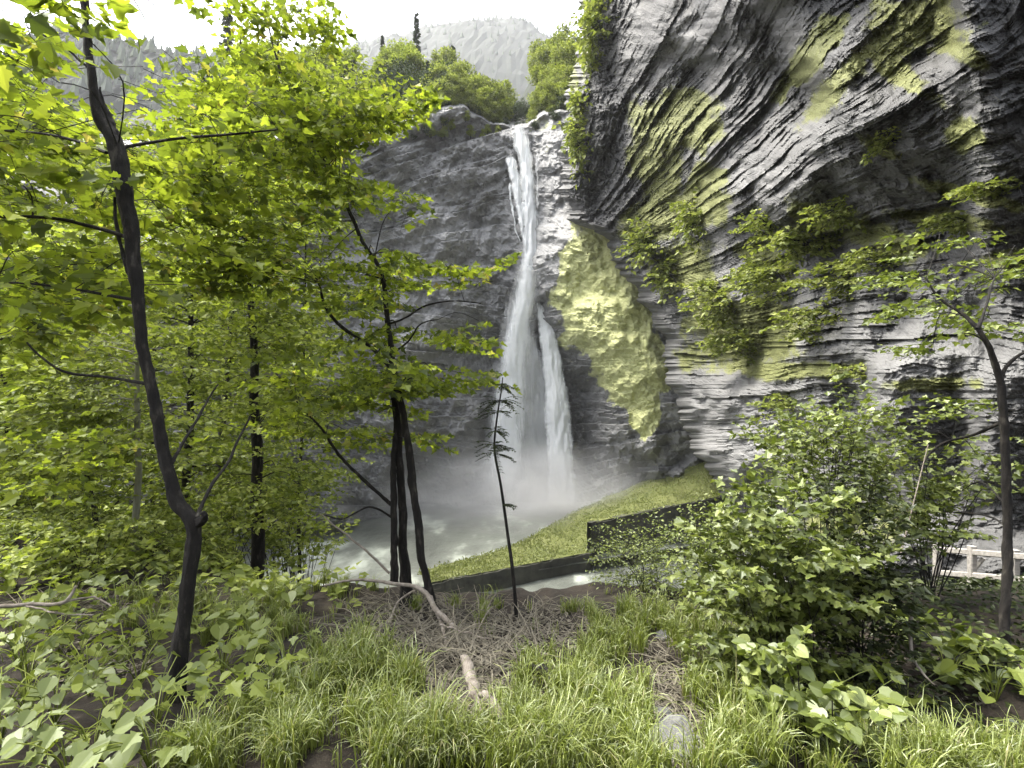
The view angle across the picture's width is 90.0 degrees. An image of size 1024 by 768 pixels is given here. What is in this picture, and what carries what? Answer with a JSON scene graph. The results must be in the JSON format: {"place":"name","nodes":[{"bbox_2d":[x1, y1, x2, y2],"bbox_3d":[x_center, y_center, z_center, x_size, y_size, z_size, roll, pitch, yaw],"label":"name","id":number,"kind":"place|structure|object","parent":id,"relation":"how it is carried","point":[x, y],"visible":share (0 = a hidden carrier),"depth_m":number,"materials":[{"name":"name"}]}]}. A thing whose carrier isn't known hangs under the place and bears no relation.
{"place":"outdoors","nodes":[
{"label":"outdoors","id":0,"kind":"place"},
{"bbox_2d":[12,29,221,125],"bbox_3d":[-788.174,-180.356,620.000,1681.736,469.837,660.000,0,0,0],"label":"wooded hill","id":1,"kind":"structure","parent":0,"point":[117,104],"depth_m":480.96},
{"bbox_2d":[3,16,238,121],"bbox_3d":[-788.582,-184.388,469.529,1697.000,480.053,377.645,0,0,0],"label":"forest","id":2,"kind":"object","parent":1,"relation":"on","point":[105,82],"visible":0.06,"depth_m":500.57,"materials":[{"name":"green plant"}]},
{"bbox_2d":[0,0,585,55],"label":"sky","id":3,"kind":"structure","parent":0,"point":[370,19],"materials":[{"name":"white"}]},
{"bbox_2d":[99,73,535,136],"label":"forested ridge","id":4,"kind":"structure","parent":0,"point":[530,88],"depth_m":130.38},
{"bbox_2d":[545,40,577,81],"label":"broadleaf tree","id":5,"kind":"object","parent":4,"relation":"on","point":[571,50],"visible":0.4,"depth_m":123.77,"materials":[{"name":"green plant"}]},
{"bbox_2d":[0,103,703,522],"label":"cliff behind waterfall","id":6,"kind":"structure","parent":0,"point":[626,425],"depth_m":97.97,"materials":[{"name":"stone"}]},
{"bbox_2d":[488,126,537,502],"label":"waterfall","id":7,"kind":"structure","parent":6,"relation":"on","point":[513,360],"depth_m":100.02,"materials":[{"name":"liquid"}]},
{"bbox_2d":[537,304,575,504],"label":"waterfall","id":8,"kind":"structure","parent":6,"relation":"attached to","point":[561,486],"depth_m":98.90,"materials":[{"name":"liquid"}]},
{"bbox_2d":[341,17,553,102],"bbox_3d":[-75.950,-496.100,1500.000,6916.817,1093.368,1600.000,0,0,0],"label":"distant hill","id":9,"kind":"structure","parent":0,"point":[505,64],"depth_m":1195.20,"materials":[{"name":"stone"}]},
{"bbox_2d":[348,13,551,101],"bbox_3d":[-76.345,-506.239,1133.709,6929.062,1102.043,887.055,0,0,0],"label":"forest","id":10,"kind":"object","parent":9,"relation":"on","point":[488,19],"visible":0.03,"depth_m":1272.38,"materials":[{"name":"green plant"}]},
{"bbox_2d":[227,492,731,588],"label":"pool water","id":11,"kind":"structure","parent":0,"point":[451,533],"depth_m":77.58,"materials":[{"name":"liquid"}]},
{"bbox_2d":[0,525,1023,767],"bbox_3d":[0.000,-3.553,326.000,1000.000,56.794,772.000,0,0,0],"label":"ground","id":12,"kind":"structure","parent":0,"point":[316,759],"depth_m":4.29,"materials":[{"name":"soil"}]},
{"bbox_2d":[0,664,71,744],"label":"broad leaved plant","id":13,"kind":"object","parent":12,"relation":"on","point":[7,722],"visible":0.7,"depth_m":3.03,"materials":[{"name":"green plant"}]},
{"bbox_2d":[0,606,74,669],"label":"broad leaved plant","id":14,"kind":"object","parent":12,"relation":"on","point":[41,625],"visible":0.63,"depth_m":3.85,"materials":[{"name":"green plant"}]},
{"bbox_2d":[0,586,78,645],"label":"broad leaved plant","id":15,"kind":"object","parent":12,"relation":"on","point":[18,617],"visible":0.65,"depth_m":4.15,"materials":[{"name":"green plant"}]},
{"bbox_2d":[0,616,84,695],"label":"broad leaved plant","id":16,"kind":"object","parent":12,"relation":"on","point":[18,633],"visible":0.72,"depth_m":3.63,"materials":[{"name":"green plant"}]},
{"bbox_2d":[1,638,87,709],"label":"broad leaved plant","id":17,"kind":"object","parent":12,"relation":"on","point":[39,668],"visible":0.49,"depth_m":3.31,"materials":[{"name":"green plant"}]},
{"bbox_2d":[0,654,101,721],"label":"broad leaved plant","id":18,"kind":"object","parent":12,"relation":"on","point":[46,685],"visible":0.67,"depth_m":2.98,"materials":[{"name":"green plant"}]},
{"bbox_2d":[20,578,83,617],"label":"broad leaved plant","id":19,"kind":"object","parent":12,"relation":"on","point":[60,589],"visible":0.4,"depth_m":4.89,"materials":[{"name":"green plant"}]},
{"bbox_2d":[0,315,109,531],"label":"hazel tree","id":20,"kind":"object","parent":12,"relation":"on","point":[22,500],"visible":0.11,"depth_m":10.32,"materials":[{"name":"green plant"}]},
{"bbox_2d":[0,585,111,614],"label":"dead branch","id":21,"kind":"object","parent":12,"relation":"on","point":[34,604],"visible":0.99,"depth_m":4.29,"materials":[{"name":"grey wood"}]},
{"bbox_2d":[0,676,120,754],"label":"broad leaved plant","id":22,"kind":"object","parent":12,"relation":"on","point":[23,718],"visible":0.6,"depth_m":2.75,"materials":[{"name":"green plant"}]},
{"bbox_2d":[0,711,122,767],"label":"broad leaved plant","id":23,"kind":"object","parent":12,"relation":"on","point":[79,746],"visible":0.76,"depth_m":2.47,"materials":[{"name":"green plant"}]},
{"bbox_2d":[0,77,130,378],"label":"maple tree","id":24,"kind":"object","parent":12,"relation":"on","point":[87,167],"visible":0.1,"depth_m":11.64,"materials":[{"name":"green plant"}]},
{"bbox_2d":[20,603,114,651],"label":"broad leaved plant","id":25,"kind":"object","parent":12,"relation":"on","point":[91,627],"visible":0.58,"depth_m":4.17,"materials":[{"name":"green plant"}]},
{"bbox_2d":[0,469,138,560],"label":"shrub","id":26,"kind":"object","parent":12,"relation":"on","point":[16,519],"visible":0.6,"depth_m":7.59,"materials":[{"name":"green plant"}]},
{"bbox_2d":[0,695,148,767],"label":"broad leaved plant","id":27,"kind":"object","parent":12,"relation":"on","point":[47,734],"visible":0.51,"depth_m":2.67,"materials":[{"name":"green plant"}]},
{"bbox_2d":[0,510,164,583],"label":"shrub","id":28,"kind":"object","parent":12,"relation":"on","point":[40,554],"visible":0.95,"depth_m":6.10,"materials":[{"name":"green plant"}]},
{"bbox_2d":[0,257,172,548],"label":"ash tree","id":29,"kind":"object","parent":12,"relation":"on","point":[5,360],"visible":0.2,"depth_m":8.43,"materials":[{"name":"green plant"}]},
{"bbox_2d":[37,637,146,695],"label":"broad leaved plant","id":30,"kind":"object","parent":12,"relation":"on","point":[107,671],"visible":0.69,"depth_m":3.60,"materials":[{"name":"green plant"}]},
{"bbox_2d":[0,156,197,513],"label":"beech tree","id":31,"kind":"object","parent":12,"relation":"on","point":[128,307],"visible":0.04,"depth_m":24.09,"materials":[{"name":"green plant"}]},
{"bbox_2d":[32,670,183,752],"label":"broad leaved plant","id":32,"kind":"object","parent":12,"relation":"on","point":[114,713],"visible":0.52,"depth_m":3.01,"materials":[{"name":"green plant"}]},
{"bbox_2d":[71,576,159,623],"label":"broad leaved plant","id":33,"kind":"object","parent":12,"relation":"on","point":[119,613],"visible":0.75,"depth_m":4.81,"materials":[{"name":"green plant"}]},
{"bbox_2d":[34,432,199,518],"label":"shrub","id":34,"kind":"object","parent":12,"relation":"on","point":[143,486],"visible":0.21,"depth_m":14.51,"materials":[{"name":"green plant"}]},
{"bbox_2d":[64,618,172,678],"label":"broad leaved plant","id":35,"kind":"object","parent":12,"relation":"on","point":[156,626],"visible":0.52,"depth_m":4.11,"materials":[{"name":"green plant"}]},
{"bbox_2d":[0,193,250,565],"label":"beech tree","id":36,"kind":"object","parent":12,"relation":"on","point":[135,391],"visible":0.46,"depth_m":7.62,"materials":[{"name":"green plant"}]},
{"bbox_2d":[87,621,174,682],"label":"broad leaved plant","id":37,"kind":"object","parent":12,"relation":"on","point":[159,650],"visible":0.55,"depth_m":3.71,"materials":[{"name":"green plant"}]},
{"bbox_2d":[61,499,224,569],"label":"shrub","id":38,"kind":"object","parent":12,"relation":"on","point":[163,537],"visible":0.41,"depth_m":7.88,"materials":[{"name":"green plant"}]},
{"bbox_2d":[79,640,209,753],"bbox_3d":[-2.198,1.960,3.204,0.566,0.383,0.730,0,0,30],"label":"broad leaved plant","id":39,"kind":"object","parent":12,"relation":"on","point":[197,678],"visible":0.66,"depth_m":3.20,"materials":[{"name":"green plant"}]},
{"bbox_2d":[69,678,222,767],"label":"broad leaved plant","id":40,"kind":"object","parent":12,"relation":"on","point":[87,758],"visible":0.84,"depth_m":2.53,"materials":[{"name":"green plant"}]},
{"bbox_2d":[98,594,197,661],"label":"broad leaved plant","id":41,"kind":"object","parent":12,"relation":"on","point":[172,616],"visible":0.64,"depth_m":4.42,"materials":[{"name":"green plant"}]},
{"bbox_2d":[0,0,324,703],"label":"maple tree","id":42,"kind":"object","parent":12,"relation":"on","point":[89,271],"visible":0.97,"depth_m":4.20,"materials":[{"name":"green plant"}]},
{"bbox_2d":[46,145,288,501],"bbox_3d":[-10.458,-1.593,15.226,8.476,11.972,6.310,0,0,0],"label":"beech tree","id":43,"kind":"object","parent":12,"relation":"on","point":[190,386],"visible":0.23,"depth_m":14.61,"materials":[{"name":"green plant"}]},
{"bbox_2d":[0,497,371,661],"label":"ground cover","id":44,"kind":"object","parent":12,"relation":"on","point":[246,568],"visible":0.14,"depth_m":6.53,"materials":[{"name":"green plant"}]},
{"bbox_2d":[110,669,270,767],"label":"broad leaved plant","id":45,"kind":"object","parent":12,"relation":"on","point":[147,707],"visible":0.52,"depth_m":2.68,"materials":[{"name":"green plant"}]},
{"bbox_2d":[64,102,324,504],"bbox_3d":[-19.772,-4.568,29.488,20.883,25.696,11.118,0,0,0],"label":"beech tree","id":46,"kind":"object","parent":12,"relation":"on","point":[125,120],"visible":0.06,"depth_m":28.71,"materials":[{"name":"green plant"}]},
{"bbox_2d":[103,431,296,534],"bbox_3d":[-9.722,3.233,16.056,6.086,3.691,5.158,0,0,0],"label":"shrub","id":47,"kind":"object","parent":12,"relation":"on","point":[160,500],"visible":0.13,"depth_m":15.43,"materials":[{"name":"green plant"}]},
{"bbox_2d":[158,594,247,648],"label":"broad leaved plant","id":48,"kind":"object","parent":12,"relation":"on","point":[222,620],"visible":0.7,"depth_m":4.57,"materials":[{"name":"green plant"}]},
{"bbox_2d":[142,480,304,574],"bbox_3d":[-5.027,2.723,9.428,2.243,1.774,2.823,0,0,38],"label":"shrub","id":49,"kind":"object","parent":12,"relation":"on","point":[236,526],"visible":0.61,"depth_m":9.32,"materials":[{"name":"green plant"}]},
{"bbox_2d":[198,620,256,673],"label":"broad leaved plant","id":50,"kind":"object","parent":12,"relation":"on","point":[240,638],"visible":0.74,"depth_m":3.69,"materials":[{"name":"green plant"}]},
{"bbox_2d":[194,584,266,639],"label":"broad leaved plant","id":51,"kind":"object","parent":12,"relation":"on","point":[217,632],"visible":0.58,"depth_m":4.63,"materials":[{"name":"green plant"}]},
{"bbox_2d":[162,653,300,749],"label":"broad leaved plant","id":52,"kind":"object","parent":12,"relation":"on","point":[258,688],"visible":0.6,"depth_m":2.98,"materials":[{"name":"green plant"}]},
{"bbox_2d":[180,638,288,711],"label":"broad leaved plant","id":53,"kind":"object","parent":12,"relation":"on","point":[271,659],"visible":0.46,"depth_m":3.38,"materials":[{"name":"green plant"}]},
{"bbox_2d":[205,606,290,653],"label":"broad leaved plant","id":54,"kind":"object","parent":12,"relation":"on","point":[255,625],"visible":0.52,"depth_m":4.10,"materials":[{"name":"green plant"}]},
{"bbox_2d":[104,34,395,508],"bbox_3d":[-10.200,-4.006,19.230,12.832,19.993,7.557,0,0,0],"label":"beech tree","id":55,"kind":"object","parent":12,"relation":"on","point":[323,74],"visible":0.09,"depth_m":17.95,"materials":[{"name":"green plant"}]},
{"bbox_2d":[139,151,376,578],"bbox_3d":[-5.500,-0.218,10.663,5.726,9.801,4.480,0,0,0],"label":"beech tree","id":56,"kind":"object","parent":12,"relation":"on","point":[255,406],"visible":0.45,"depth_m":10.21,"materials":[{"name":"green plant"}]},
{"bbox_2d":[215,648,327,708],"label":"broad leaved plant","id":57,"kind":"object","parent":12,"relation":"on","point":[250,669],"visible":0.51,"depth_m":3.31,"materials":[{"name":"green plant"}]},
{"bbox_2d":[211,447,337,583],"bbox_3d":[-7.789,5.550,17.108,3.835,7.125,5.080,0,0,0],"label":"shrub","id":58,"kind":"object","parent":12,"relation":"on","point":[245,537],"visible":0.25,"depth_m":16.97,"materials":[{"name":"green plant"}]},
{"bbox_2d":[234,618,334,678],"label":"broad leaved plant","id":59,"kind":"object","parent":12,"relation":"on","point":[253,643],"visible":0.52,"depth_m":3.67,"materials":[{"name":"green plant"}]},
{"bbox_2d":[246,500,359,584],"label":"shrub","id":60,"kind":"object","parent":12,"relation":"on","point":[284,551],"visible":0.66,"depth_m":11.68,"materials":[{"name":"green plant"}]},
{"bbox_2d":[209,242,417,584],"bbox_3d":[-7.851,3.231,19.944,6.812,18.737,9.398,0,0,-29],"label":"beech tree","id":61,"kind":"object","parent":12,"relation":"on","point":[301,444],"visible":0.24,"depth_m":19.05,"materials":[{"name":"green plant"}]},
{"bbox_2d":[147,0,522,609],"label":"maple tree","id":62,"kind":"object","parent":12,"relation":"on","point":[361,118],"visible":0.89,"depth_m":5.49,"materials":[{"name":"green plant"}]},
{"bbox_2d":[460,654,485,712],"bbox_3d":[-0.248,1.906,3.241,0.100,0.244,0.375,0,0,-25],"label":"fallen log","id":63,"kind":"object","parent":12,"relation":"on","point":[467,664],"visible":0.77,"depth_m":3.24,"materials":[{"name":"brown wood"}]},
{"bbox_2d":[0,579,988,767],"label":"dry litter","id":64,"kind":"object","parent":12,"relation":"on","point":[490,653],"visible":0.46,"depth_m":4.25,"materials":[{"name":"plant"}]},
{"bbox_2d":[320,514,457,633],"bbox_3d":[-1.165,1.784,4.928,1.601,0.940,0.512,0,0,37],"label":"dead branch","id":65,"kind":"object","parent":64,"relation":"on","point":[439,613],"visible":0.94,"depth_m":5.08,"materials":[{"name":"grey wood"}]},
{"bbox_2d":[473,377,523,616],"bbox_3d":[-0.140,1.198,5.327,0.539,2.537,0.440,0,0,0],"label":"rowan sapling","id":66,"kind":"object","parent":12,"relation":"on","point":[495,447],"visible":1,"depth_m":5.33,"materials":[{"name":"green plant"}]},
{"bbox_2d":[1,557,1023,767],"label":"grass","id":67,"kind":"structure","parent":12,"relation":"on","point":[588,721],"depth_m":2.80,"materials":[{"name":"plant"}]},
{"bbox_2d":[432,496,726,592],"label":"retaining wall","id":68,"kind":"structure","parent":12,"relation":"on","point":[524,574],"depth_m":67.77,"materials":[{"name":"concrete"}]},
{"bbox_2d":[571,506,721,602],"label":"hazel shrub","id":69,"kind":"object","parent":12,"relation":"on","point":[639,576],"visible":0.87,"depth_m":6.05,"materials":[{"name":"green plant"}]},
{"bbox_2d":[650,714,699,748],"bbox_3d":[0.909,1.999,2.878,0.284,0.185,0.275,0,0,0],"label":"stone","id":70,"kind":"object","parent":12,"relation":"on","point":[669,720],"visible":0.36,"depth_m":2.85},
{"bbox_2d":[660,481,759,599],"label":"hazel shrub","id":71,"kind":"object","parent":12,"relation":"on","point":[696,539],"visible":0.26,"depth_m":6.03,"materials":[{"name":"green plant"}]},
{"bbox_2d":[660,451,907,708],"bbox_3d":[2.046,1.438,3.798,1.790,1.799,1.244,0,0,0],"label":"maple shrub","id":72,"kind":"object","parent":12,"relation":"on","point":[779,602],"visible":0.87,"depth_m":3.64,"materials":[{"name":"green plant"}]},
{"bbox_2d":[731,624,907,767],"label":"bramble","id":73,"kind":"object","parent":12,"relation":"on","point":[763,665],"visible":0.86,"depth_m":2.81,"materials":[{"name":"green plant"}]},
{"bbox_2d":[727,363,921,537],"bbox_3d":[3.413,1.145,5.559,1.944,2.747,1.673,0,0,0],"label":"maple shrub","id":74,"kind":"object","parent":12,"relation":"on","point":[855,442],"visible":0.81,"depth_m":5.48,"materials":[{"name":"green plant"}]},
{"bbox_2d":[795,670,919,731],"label":"broad leaved plant","id":75,"kind":"object","parent":12,"relation":"on","point":[887,694],"visible":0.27,"depth_m":2.98,"materials":[{"name":"green plant"}]},
{"bbox_2d":[794,450,951,703],"bbox_3d":[2.672,1.438,3.950,0.953,1.868,1.243,0,0,0],"label":"dark shrub","id":76,"kind":"object","parent":12,"relation":"on","point":[886,578],"visible":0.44,"depth_m":3.77,"materials":[{"name":"green plant"}]},
{"bbox_2d":[738,570,1023,767],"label":"ground cover","id":77,"kind":"object","parent":12,"relation":"on","point":[969,586],"visible":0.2,"depth_m":4.50,"materials":[{"name":"green plant"}]},
{"bbox_2d":[853,653,959,725],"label":"broad leaved plant","id":78,"kind":"object","parent":12,"relation":"on","point":[926,697],"visible":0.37,"depth_m":3.61,"materials":[{"name":"green plant"}]},
{"bbox_2d":[848,230,1023,644],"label":"maple tree","id":79,"kind":"object","parent":12,"relation":"on","point":[1006,500],"visible":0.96,"depth_m":4.97,"materials":[{"name":"green plant"}]},
{"bbox_2d":[851,400,1023,599],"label":"elder shrub","id":80,"kind":"object","parent":12,"relation":"on","point":[932,506],"visible":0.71,"depth_m":5.52,"materials":[{"name":"green plant"}]},
{"bbox_2d":[885,604,1023,689],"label":"bramble","id":81,"kind":"object","parent":12,"relation":"on","point":[1008,653],"visible":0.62,"depth_m":3.93,"materials":[{"name":"green plant"}]},
{"bbox_2d":[915,628,1011,691],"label":"broad leaved plant","id":82,"kind":"object","parent":12,"relation":"on","point":[972,681],"visible":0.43,"depth_m":3.72,"materials":[{"name":"green plant"}]},
{"bbox_2d":[926,636,1023,703],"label":"broad leaved plant","id":83,"kind":"object","parent":12,"relation":"on","point":[946,665],"visible":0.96,"depth_m":3.59,"materials":[{"name":"green plant"}]},
{"bbox_2d":[933,544,1023,586],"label":"timber railing","id":84,"kind":"object","parent":12,"relation":"on","point":[972,552],"visible":0.41,"depth_m":8.25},
{"bbox_2d":[416,461,718,581],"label":"mossy bank","id":85,"kind":"structure","parent":0,"point":[672,498],"depth_m":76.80,"materials":[{"name":"plant"}]},
{"bbox_2d":[480,557,714,593],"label":"river water","id":86,"kind":"structure","parent":0,"point":[569,580],"depth_m":63.90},
{"bbox_2d":[558,0,1023,588],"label":"cliff","id":87,"kind":"structure","parent":0,"point":[780,112],"depth_m":26.80,"materials":[{"name":"stone"}]},
{"bbox_2d":[551,79,593,189],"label":"cliff shrub","id":88,"kind":"object","parent":87,"relation":"on","point":[574,131],"visible":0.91,"depth_m":70.33,"materials":[{"name":"green plant"}]},
{"bbox_2d":[570,0,619,77],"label":"cliff shrub","id":89,"kind":"object","parent":87,"relation":"on","point":[591,16],"visible":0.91,"depth_m":65.54,"materials":[{"name":"green plant"}]},
{"bbox_2d":[612,216,665,274],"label":"cliff shrub","id":90,"kind":"object","parent":87,"relation":"on","point":[642,240],"visible":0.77,"depth_m":63.43,"materials":[{"name":"green plant"}]},
{"bbox_2d":[640,250,681,303],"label":"cliff shrub","id":91,"kind":"object","parent":87,"relation":"on","point":[666,272],"visible":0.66,"depth_m":61.49,"materials":[{"name":"green plant"}]},
{"bbox_2d":[667,187,706,255],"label":"cliff shrub","id":92,"kind":"object","parent":87,"relation":"on","point":[692,219],"visible":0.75,"depth_m":50.52,"materials":[{"name":"green plant"}]},
{"bbox_2d":[675,277,739,333],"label":"cliff shrub","id":93,"kind":"object","parent":87,"relation":"on","point":[721,303],"visible":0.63,"depth_m":45.50,"materials":[{"name":"green plant"}]},
{"bbox_2d":[694,324,760,364],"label":"cliff shrub","id":94,"kind":"object","parent":87,"relation":"on","point":[744,339],"visible":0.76,"depth_m":44.81,"materials":[{"name":"green plant"}]},
{"bbox_2d":[717,251,782,295],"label":"cliff shrub","id":95,"kind":"object","parent":87,"relation":"on","point":[749,263],"visible":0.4,"depth_m":39.30,"materials":[{"name":"green plant"}]},
{"bbox_2d":[727,206,783,248],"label":"cliff shrub","id":96,"kind":"object","parent":87,"relation":"on","point":[764,223],"visible":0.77,"depth_m":33.48,"materials":[{"name":"green plant"}]},
{"bbox_2d":[729,258,799,306],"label":"cliff shrub","id":97,"kind":"object","parent":87,"relation":"on","point":[752,279],"visible":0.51,"depth_m":36.07,"materials":[{"name":"green plant"}]},
{"bbox_2d":[745,393,800,423],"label":"cliff shrub","id":98,"kind":"object","parent":87,"relation":"on","point":[786,403],"visible":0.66,"depth_m":35.50,"materials":[{"name":"green plant"}]},
{"bbox_2d":[748,220,843,267],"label":"cliff shrub","id":99,"kind":"object","parent":87,"relation":"on","point":[797,238],"visible":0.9,"depth_m":29.90,"materials":[{"name":"green plant"}]},
{"bbox_2d":[758,291,847,346],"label":"cliff shrub","id":100,"kind":"object","parent":87,"relation":"on","point":[804,322],"visible":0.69,"depth_m":28.91,"materials":[{"name":"green plant"}]},
{"bbox_2d":[777,252,857,300],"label":"cliff shrub","id":101,"kind":"object","parent":87,"relation":"on","point":[843,281],"visible":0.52,"depth_m":26.91,"materials":[{"name":"green plant"}]},
{"bbox_2d":[796,194,866,235],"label":"cliff shrub","id":102,"kind":"object","parent":87,"relation":"on","point":[836,218],"visible":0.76,"depth_m":25.39,"materials":[{"name":"green plant"}]},
{"bbox_2d":[833,245,902,282],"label":"cliff shrub","id":103,"kind":"object","parent":87,"relation":"on","point":[868,254],"visible":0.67,"depth_m":23.41,"materials":[{"name":"green plant"}]},
{"bbox_2d":[860,125,906,165],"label":"cliff shrub","id":104,"kind":"object","parent":87,"relation":"on","point":[883,142],"visible":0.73,"depth_m":19.07,"materials":[{"name":"green plant"}]},
{"bbox_2d":[917,210,968,243],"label":"cliff shrub","id":105,"kind":"object","parent":87,"relation":"on","point":[957,227],"visible":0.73,"depth_m":18.53,"materials":[{"name":"green plant"}]},
{"bbox_2d":[939,176,1023,205],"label":"cliff shrub","id":106,"kind":"object","parent":87,"relation":"on","point":[994,190],"visible":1,"depth_m":15.51,"materials":[{"name":"green plant"}]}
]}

